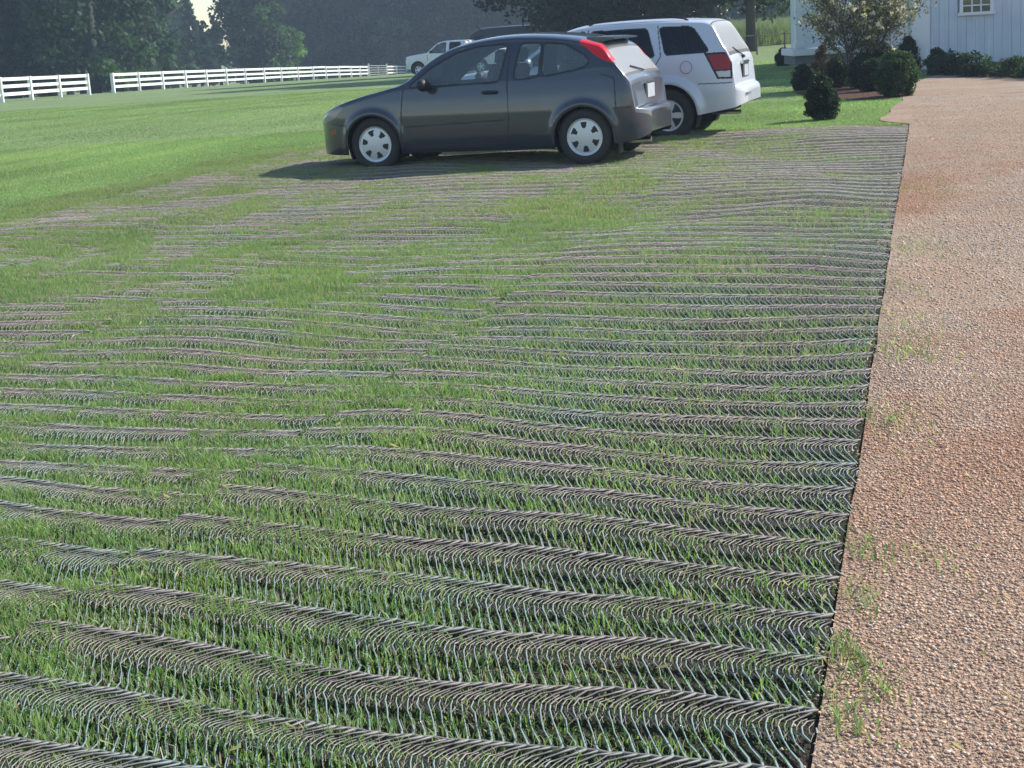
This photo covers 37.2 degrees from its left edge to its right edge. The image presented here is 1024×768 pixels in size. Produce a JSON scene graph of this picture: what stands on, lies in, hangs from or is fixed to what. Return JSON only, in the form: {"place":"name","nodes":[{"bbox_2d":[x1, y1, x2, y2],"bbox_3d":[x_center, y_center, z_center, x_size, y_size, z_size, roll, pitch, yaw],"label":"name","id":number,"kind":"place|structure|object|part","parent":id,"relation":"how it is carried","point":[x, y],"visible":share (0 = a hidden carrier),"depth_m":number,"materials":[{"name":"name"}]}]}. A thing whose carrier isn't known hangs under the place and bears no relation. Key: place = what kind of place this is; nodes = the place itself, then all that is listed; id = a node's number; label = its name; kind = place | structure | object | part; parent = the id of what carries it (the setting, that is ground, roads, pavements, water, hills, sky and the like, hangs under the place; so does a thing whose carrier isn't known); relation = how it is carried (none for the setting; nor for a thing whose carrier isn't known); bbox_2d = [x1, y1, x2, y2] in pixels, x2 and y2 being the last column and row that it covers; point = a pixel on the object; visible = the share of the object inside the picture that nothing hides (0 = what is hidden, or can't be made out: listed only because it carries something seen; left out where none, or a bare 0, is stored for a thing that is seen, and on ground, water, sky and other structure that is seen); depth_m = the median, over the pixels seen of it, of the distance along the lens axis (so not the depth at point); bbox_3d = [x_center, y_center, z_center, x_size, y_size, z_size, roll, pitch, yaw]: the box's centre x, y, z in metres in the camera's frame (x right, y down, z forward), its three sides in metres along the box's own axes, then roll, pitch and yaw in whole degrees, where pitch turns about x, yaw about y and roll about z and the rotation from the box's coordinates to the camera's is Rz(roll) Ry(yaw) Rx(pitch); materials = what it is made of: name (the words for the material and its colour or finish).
{"place":"outdoors","nodes":[
{"label":"outdoors","id":0,"kind":"place"},
{"bbox_2d":[0,124,909,767],"bbox_3d":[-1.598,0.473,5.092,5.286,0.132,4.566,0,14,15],"label":"grass","id":1,"kind":"structure","parent":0,"point":[212,461],"depth_m":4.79,"materials":[{"name":"green plant"}]},
{"bbox_2d":[0,149,360,267],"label":"mat","id":2,"kind":"object","parent":1,"relation":"on","point":[81,218],"visible":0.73,"depth_m":15.58,"materials":[{"name":"plastic"}]},
{"bbox_2d":[0,149,550,366],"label":"mat","id":3,"kind":"object","parent":1,"relation":"on","point":[34,332],"visible":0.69,"depth_m":12.79,"materials":[{"name":"plastic"}]},
{"bbox_2d":[0,131,738,649],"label":"mat","id":4,"kind":"object","parent":1,"relation":"on","point":[88,553],"visible":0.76,"depth_m":7.61,"materials":[{"name":"plastic"}]},
{"bbox_2d":[323,26,671,167],"bbox_3d":[-0.242,-3.491,18.336,4.182,1.615,2.056,1,14,20],"label":"hatchback car","id":5,"kind":"object","parent":4,"relation":"on","point":[605,96],"visible":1,"depth_m":17.54,"materials":[{"name":"grey paint"}]},
{"bbox_3d":[-0.643,-3.344,17.721,1.325,1.102,0.243,1,14,20],"label":"door","id":6,"kind":"part","parent":5,"relation":"part of","materials":[{"name":"grey paint"}]},
{"bbox_3d":[-0.147,-3.687,19.052,1.325,1.102,0.243,1,14,20],"label":"door","id":7,"kind":"part","parent":5,"relation":"part of","materials":[{"name":"clear glass"}]},
{"bbox_3d":[1.401,-3.774,17.651,0.206,0.293,1.457,1,14,20],"label":"rear window","id":8,"kind":"part","parent":5,"relation":"part of","materials":[{"name":"white glass"}]},
{"bbox_2d":[0,205,893,381],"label":"grass","id":9,"kind":"structure","parent":1,"relation":"on","point":[317,284],"depth_m":9.31,"materials":[{"name":"green plant"}]},
{"bbox_2d":[0,121,907,231],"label":"grass","id":10,"kind":"structure","parent":1,"relation":"on","point":[67,201],"depth_m":15.54,"materials":[{"name":"green plant"}]},
{"bbox_2d":[0,125,908,767],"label":"mat","id":11,"kind":"object","parent":1,"relation":"on","point":[886,171],"visible":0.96,"depth_m":4.88,"materials":[{"name":"plastic"}]},
{"bbox_2d":[177,0,755,48],"label":"sky","id":12,"kind":"structure","parent":0,"point":[200,7],"materials":[{"name":"white"}]},
{"bbox_2d":[0,15,933,222],"bbox_3d":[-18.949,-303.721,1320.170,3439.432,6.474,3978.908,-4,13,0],"label":"ground lawn","id":13,"kind":"structure","parent":0,"point":[199,92],"depth_m":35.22,"materials":[{"name":"green plant"}]},
{"bbox_2d":[4,19,34,97],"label":"evergreen tree","id":14,"kind":"object","parent":13,"relation":"on","point":[6,90],"visible":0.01,"depth_m":137.04,"materials":[{"name":"green plant"}]},
{"bbox_2d":[0,0,50,98],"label":"evergreen tree","id":15,"kind":"object","parent":13,"relation":"on","point":[10,67],"visible":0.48,"depth_m":108.52,"materials":[{"name":"green plant"}]},
{"bbox_2d":[0,0,86,96],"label":"evergreen tree","id":16,"kind":"object","parent":13,"relation":"on","point":[16,43],"visible":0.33,"depth_m":108.56,"materials":[{"name":"green plant"}]},
{"bbox_2d":[0,74,90,102],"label":"board fence","id":17,"kind":"object","parent":13,"relation":"on","point":[30,85],"visible":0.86,"depth_m":82.64,"materials":[{"name":"white paint"}]},
{"bbox_2d":[17,1,84,94],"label":"evergreen tree","id":18,"kind":"object","parent":13,"relation":"on","point":[71,86],"visible":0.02,"depth_m":132.07,"materials":[{"name":"green plant"}]},
{"bbox_2d":[62,85,73,94],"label":"evergreen tree","id":19,"kind":"object","parent":13,"relation":"on","point":[70,92],"depth_m":234.82,"materials":[{"name":"green plant"}]},
{"bbox_2d":[52,11,112,93],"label":"evergreen tree","id":20,"kind":"object","parent":13,"relation":"on","point":[83,85],"visible":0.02,"depth_m":134.50,"materials":[{"name":"green plant"}]},
{"bbox_2d":[16,0,168,93],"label":"leafy tree","id":21,"kind":"object","parent":13,"relation":"on","point":[99,64],"visible":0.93,"depth_m":107.26,"materials":[{"name":"green plant"}]},
{"bbox_2d":[52,0,185,90],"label":"leafy tree","id":22,"kind":"object","parent":13,"relation":"on","point":[169,19],"visible":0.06,"depth_m":171.87,"materials":[{"name":"green plant"}]},
{"bbox_2d":[105,0,186,89],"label":"evergreen tree","id":23,"kind":"object","parent":13,"relation":"on","point":[168,44],"visible":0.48,"depth_m":134.11,"materials":[{"name":"green plant"}]},
{"bbox_2d":[123,8,179,64],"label":"evergreen tree","id":24,"kind":"object","parent":13,"relation":"on","point":[165,20],"visible":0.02,"depth_m":166.22,"materials":[{"name":"green plant"}]},
{"bbox_2d":[154,23,181,88],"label":"evergreen tree","id":25,"kind":"object","parent":13,"relation":"on","point":[157,81],"visible":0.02,"depth_m":226.74,"materials":[{"name":"green plant"}]},
{"bbox_2d":[160,5,184,88],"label":"leafy tree","id":26,"kind":"object","parent":13,"relation":"on","point":[168,86],"visible":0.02,"depth_m":252.10,"materials":[{"name":"green plant"}]},
{"bbox_2d":[171,0,191,87],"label":"evergreen tree","id":27,"kind":"object","parent":13,"relation":"on","point":[181,21],"depth_m":261.52,"materials":[{"name":"green plant"}]},
{"bbox_2d":[177,0,204,86],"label":"evergreen tree","id":28,"kind":"object","parent":13,"relation":"on","point":[190,50],"visible":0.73,"depth_m":184.03,"materials":[{"name":"green plant"}]},
{"bbox_2d":[191,20,203,85],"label":"evergreen tree","id":29,"kind":"object","parent":13,"relation":"on","point":[195,57],"visible":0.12,"depth_m":204.01,"materials":[{"name":"green plant"}]},
{"bbox_2d":[195,20,218,85],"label":"evergreen tree","id":30,"kind":"object","parent":13,"relation":"on","point":[204,45],"visible":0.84,"depth_m":175.11,"materials":[{"name":"green plant"}]},
{"bbox_2d":[205,30,218,85],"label":"evergreen tree","id":31,"kind":"object","parent":13,"relation":"on","point":[209,40],"visible":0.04,"depth_m":217.60,"materials":[{"name":"green plant"}]},
{"bbox_2d":[209,21,233,84],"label":"evergreen tree","id":32,"kind":"object","parent":13,"relation":"on","point":[224,63],"visible":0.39,"depth_m":194.51,"materials":[{"name":"green plant"}]},
{"bbox_2d":[110,66,368,92],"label":"board fence","id":33,"kind":"object","parent":13,"relation":"on","point":[138,79],"visible":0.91,"depth_m":118.42,"materials":[{"name":"white paint"}]},
{"bbox_2d":[201,0,296,83],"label":"leafy tree","id":34,"kind":"object","parent":13,"relation":"on","point":[253,43],"visible":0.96,"depth_m":159.11,"materials":[{"name":"green plant"}]},
{"bbox_2d":[225,4,288,82],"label":"evergreen tree","id":35,"kind":"object","parent":13,"relation":"on","point":[234,65],"visible":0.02,"depth_m":203.28,"materials":[{"name":"green plant"}]},
{"bbox_2d":[242,1,321,81],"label":"leafy tree","id":36,"kind":"object","parent":13,"relation":"on","point":[302,57],"visible":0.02,"depth_m":211.96,"materials":[{"name":"green plant"}]},
{"bbox_2d":[269,25,307,81],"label":"leafy tree","id":37,"kind":"object","parent":13,"relation":"on","point":[300,50],"visible":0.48,"depth_m":167.10,"materials":[{"name":"green plant"}]},
{"bbox_2d":[268,0,358,80],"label":"leafy tree","id":38,"kind":"object","parent":13,"relation":"on","point":[307,59],"visible":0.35,"depth_m":205.26,"materials":[{"name":"green plant"}]},
{"bbox_2d":[270,0,357,78],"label":"leafy tree","id":39,"kind":"object","parent":13,"relation":"on","point":[295,24],"visible":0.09,"depth_m":206.14,"materials":[{"name":"green plant"}]},
{"bbox_2d":[291,0,401,77],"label":"leafy tree","id":40,"kind":"object","parent":13,"relation":"on","point":[332,59],"visible":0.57,"depth_m":204.86,"materials":[{"name":"green plant"}]},
{"bbox_2d":[321,0,422,76],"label":"leafy tree","id":41,"kind":"object","parent":13,"relation":"on","point":[383,12],"visible":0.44,"depth_m":204.32,"materials":[{"name":"green plant"}]},
{"bbox_2d":[368,64,387,75],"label":"field gate","id":42,"kind":"structure","parent":13,"relation":"on","point":[386,67],"depth_m":181.51,"materials":[{"name":"white paint"}]},
{"bbox_2d":[352,1,428,73],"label":"leafy tree","id":43,"kind":"object","parent":13,"relation":"on","point":[407,38],"visible":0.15,"depth_m":205.34,"materials":[{"name":"green plant"}]},
{"bbox_2d":[366,16,415,74],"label":"leafy shrub","id":44,"kind":"object","parent":13,"relation":"on","point":[397,56],"visible":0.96,"depth_m":199.49,"materials":[{"name":"green plant"}]},
{"bbox_2d":[386,66,411,74],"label":"board fence","id":45,"kind":"object","parent":13,"relation":"on","point":[397,72],"visible":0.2,"depth_m":193.63,"materials":[{"name":"white paint"}]},
{"bbox_2d":[392,0,438,65],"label":"evergreen tree","id":46,"kind":"object","parent":13,"relation":"on","point":[412,51],"visible":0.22,"depth_m":206.98,"materials":[{"name":"green plant"}]},
{"bbox_2d":[386,0,490,53],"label":"leafy tree","id":47,"kind":"object","parent":13,"relation":"on","point":[456,34],"visible":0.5,"depth_m":201.60,"materials":[{"name":"green plant"}]},
{"bbox_2d":[406,39,505,74],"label":"pickup truck","id":48,"kind":"object","parent":13,"relation":"on","point":[415,64],"visible":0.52,"depth_m":75.89,"materials":[{"name":"white paint"}]},
{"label":"door","id":49,"kind":"part","parent":48,"relation":"part of","materials":[{"name":"white paint"}]},
{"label":"rear door window","id":50,"kind":"part","parent":48,"relation":"part of","materials":[{"name":"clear glass"}]},
{"bbox_2d":[470,0,523,26],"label":"evergreen tree","id":51,"kind":"object","parent":13,"relation":"on","point":[496,15],"visible":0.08,"depth_m":205.79,"materials":[{"name":"green plant"}]},
{"bbox_2d":[469,25,540,70],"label":"parked van","id":52,"kind":"object","parent":13,"relation":"on","point":[496,31],"visible":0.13,"depth_m":88.19,"materials":[{"name":"black paint"}]},
{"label":"front door window","id":53,"kind":"part","parent":52,"relation":"part of","materials":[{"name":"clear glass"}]},
{"bbox_2d":[478,1,534,24],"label":"leafy tree","id":54,"kind":"object","parent":13,"relation":"on","point":[517,19],"visible":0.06,"depth_m":209.43,"materials":[{"name":"green plant"}]},
{"bbox_2d":[473,0,640,52],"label":"shade tree","id":55,"kind":"object","parent":13,"relation":"on","point":[537,21],"visible":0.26,"depth_m":81.08,"materials":[{"name":"green plant"}]},
{"bbox_2d":[461,14,760,136],"bbox_3d":[1.162,-4.131,20.706,4.290,1.609,1.987,1,14,19],"label":"suv car","id":56,"kind":"object","parent":13,"relation":"on","point":[705,66],"visible":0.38,"depth_m":19.57,"materials":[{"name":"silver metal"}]},
{"bbox_3d":[0.528,-3.881,20.107,0.986,0.643,0.046,1,14,19],"label":"front door","id":57,"kind":"part","parent":56,"relation":"part of","materials":[{"name":"silver metal"}]},
{"bbox_3d":[0.563,-4.409,20.057,0.810,0.387,0.134,1,14,19],"label":"front door window","id":58,"kind":"part","parent":56,"relation":"part of","materials":[{"name":"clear glass"}]},
{"bbox_3d":[1.431,-4.399,19.756,0.838,0.373,0.127,1,14,19],"label":"rear door window","id":59,"kind":"part","parent":56,"relation":"part of","materials":[{"name":"black glass"}]},
{"bbox_3d":[2.202,-4.401,19.486,0.625,0.345,0.118,1,14,19],"label":"quarter window","id":60,"kind":"part","parent":56,"relation":"part of","materials":[{"name":"black glass"}]},
{"bbox_3d":[2.865,-4.577,19.999,0.223,0.393,1.455,1,14,19],"label":"rear window","id":61,"kind":"part","parent":56,"relation":"part of","materials":[{"name":"white glass"}]},
{"bbox_2d":[522,0,735,31],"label":"shade tree","id":62,"kind":"object","parent":13,"relation":"on","point":[587,12],"visible":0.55,"depth_m":67.41,"materials":[{"name":"green plant"}]},
{"bbox_2d":[636,0,789,22],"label":"shade tree","id":63,"kind":"object","parent":13,"relation":"on","point":[674,4],"visible":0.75,"depth_m":63.94,"materials":[{"name":"green plant"}]},
{"bbox_2d":[689,0,755,51],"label":"shade tree","id":64,"kind":"object","parent":13,"relation":"on","point":[750,21],"visible":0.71,"depth_m":62.24,"materials":[{"name":"plant"}]},
{"bbox_2d":[705,0,762,21],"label":"tree","id":65,"kind":"object","parent":13,"relation":"on","point":[735,12],"visible":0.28,"depth_m":144.04,"materials":[{"name":"green plant"}]},
{"bbox_2d":[741,32,790,54],"bbox_3d":[9.289,-12.855,57.727,5.068,0.850,0.060,-9,14,-23],"label":"rail fence","id":66,"kind":"object","parent":13,"relation":"on","point":[757,45],"visible":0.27,"depth_m":57.79,"materials":[{"name":"white wood"}]},
{"bbox_2d":[742,0,790,18],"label":"tree","id":67,"kind":"object","parent":13,"relation":"on","point":[784,14],"visible":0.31,"depth_m":140.91,"materials":[{"name":"green plant"}]},
{"bbox_2d":[774,47,788,65],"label":"boxwood shrub","id":68,"kind":"object","parent":13,"relation":"on","point":[778,58],"visible":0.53,"depth_m":44.28,"materials":[{"name":"green plant"}]},
{"bbox_2d":[803,72,841,120],"bbox_3d":[4.404,-4.071,21.637,0.559,0.730,0.513,-4,13,0],"label":"boxwood shrub","id":69,"kind":"object","parent":13,"relation":"on","point":[826,104],"visible":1,"depth_m":21.53,"materials":[{"name":"green plant"}]},
{"bbox_2d":[781,0,906,64],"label":"porch building","id":70,"kind":"structure","parent":13,"relation":"on","point":[799,51],"depth_m":40.90,"materials":[{"name":"white paint"}]},
{"bbox_2d":[796,78,912,98],"bbox_3d":[6.609,-5.810,29.768,2.442,0.001,9.067,0,14,15],"label":"mulch bed","id":71,"kind":"object","parent":13,"relation":"on","point":[844,92],"visible":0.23,"depth_m":27.22,"materials":[{"name":"brown soil"}]},
{"bbox_2d":[790,63,814,90],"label":"boxwood shrub","id":72,"kind":"object","parent":71,"relation":"on","point":[802,76],"visible":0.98,"depth_m":29.54,"materials":[{"name":"green plant"}]},
{"bbox_2d":[808,43,829,79],"bbox_3d":[6.481,-6.664,31.803,0.590,0.886,0.532,-4,13,0],"label":"russet shrub","id":73,"kind":"object","parent":71,"relation":"on","point":[820,55],"visible":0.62,"depth_m":31.76,"materials":[{"name":"brown plant"}]},
{"bbox_2d":[824,55,849,87],"bbox_3d":[6.436,-6.117,29.946,0.583,0.688,0.650,4,15,30],"label":"boxwood shrub","id":74,"kind":"object","parent":71,"relation":"on","point":[835,70],"visible":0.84,"depth_m":29.80,"materials":[{"name":"green plant"}]},
{"bbox_2d":[845,52,875,88],"bbox_3d":[6.685,-5.932,28.980,0.662,0.764,0.642,-9,14,-23],"label":"boxwood shrub","id":75,"kind":"object","parent":71,"relation":"on","point":[855,63],"visible":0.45,"depth_m":28.93,"materials":[{"name":"green plant"}]},
{"bbox_2d":[793,0,937,87],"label":"flowering tree","id":76,"kind":"object","parent":71,"relation":"on","point":[879,12],"visible":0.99,"depth_m":28.92,"materials":[{"name":"green plant"}]},
{"bbox_2d":[856,57,880,91],"bbox_3d":[6.567,-5.627,27.809,0.555,0.692,0.588,-4,13,0],"label":"boxwood shrub","id":77,"kind":"object","parent":71,"relation":"on","point":[867,70],"visible":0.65,"depth_m":27.70,"materials":[{"name":"green plant"}]},
{"bbox_2d":[869,42,895,72],"bbox_3d":[7.140,-6.102,29.189,0.663,0.906,0.632,4,15,29],"label":"boxwood shrub","id":78,"kind":"object","parent":71,"relation":"on","point":[879,54],"visible":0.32,"depth_m":29.02,"materials":[{"name":"green plant"}]},
{"bbox_2d":[873,49,921,96],"bbox_3d":[6.539,-5.261,25.870,0.787,0.859,0.798,-11,15,-30],"label":"boxwood shrub","id":79,"kind":"object","parent":71,"relation":"on","point":[887,81],"visible":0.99,"depth_m":25.72,"materials":[{"name":"green plant"}]},
{"bbox_2d":[898,36,922,68],"bbox_3d":[8.832,-7.317,33.947,0.640,0.909,0.609,5,16,34],"label":"boxwood shrub","id":80,"kind":"object","parent":13,"relation":"on","point":[908,43],"visible":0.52,"depth_m":33.78,"materials":[{"name":"green plant"}]},
{"bbox_2d":[922,47,946,74],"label":"boxwood shrub","id":81,"kind":"object","parent":13,"relation":"on","point":[938,51],"visible":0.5,"depth_m":32.62,"materials":[{"name":"green plant"}]},
{"bbox_2d":[907,0,1023,72],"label":"white barn","id":82,"kind":"structure","parent":13,"relation":"on","point":[994,29],"depth_m":33.55,"materials":[{"name":"white wood"}]},
{"bbox_2d":[958,0,995,15],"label":"window","id":83,"kind":"structure","parent":82,"relation":"in","point":[970,7],"depth_m":33.42,"materials":[{"name":"white paint"}]},
{"bbox_2d":[924,48,1023,77],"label":"ivy hedge","id":84,"kind":"object","parent":13,"relation":"on","point":[963,67],"visible":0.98,"depth_m":30.87,"materials":[{"name":"green plant"}]},
{"bbox_2d":[0,59,1012,149],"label":"lawn grass","id":85,"kind":"structure","parent":0,"point":[182,104],"depth_m":36.39,"materials":[{"name":"green plant"}]},
{"bbox_2d":[0,305,1018,767],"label":"dry clippings","id":86,"kind":"object","parent":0,"point":[522,489],"visible":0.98,"depth_m":5.25,"materials":[{"name":"beige plant"}]},
{"bbox_2d":[729,15,790,46],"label":"tall grass","id":87,"kind":"structure","parent":0,"point":[778,25],"depth_m":74.45,"materials":[{"name":"green plant"}]},
{"bbox_2d":[811,74,1023,767],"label":"gravel drive","id":88,"kind":"structure","parent":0,"point":[940,86],"depth_m":5.00,"materials":[{"name":"beige gravel"}]},
{"bbox_2d":[796,171,1007,751],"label":"weeds","id":89,"kind":"object","parent":88,"relation":"on","point":[838,642],"visible":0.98,"depth_m":3.92,"materials":[{"name":"green plant"}]},
{"bbox_2d":[780,306,1023,767],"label":"gravel stones","id":90,"kind":"object","parent":88,"relation":"on","point":[903,500],"visible":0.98,"depth_m":4.74,"materials":[{"name":"beige gravel"}]},
{"bbox_2d":[876,91,1023,307],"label":"gravel stones","id":91,"kind":"object","parent":88,"relation":"on","point":[955,200],"visible":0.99,"depth_m":12.07,"materials":[{"name":"beige gravel"}]}
]}

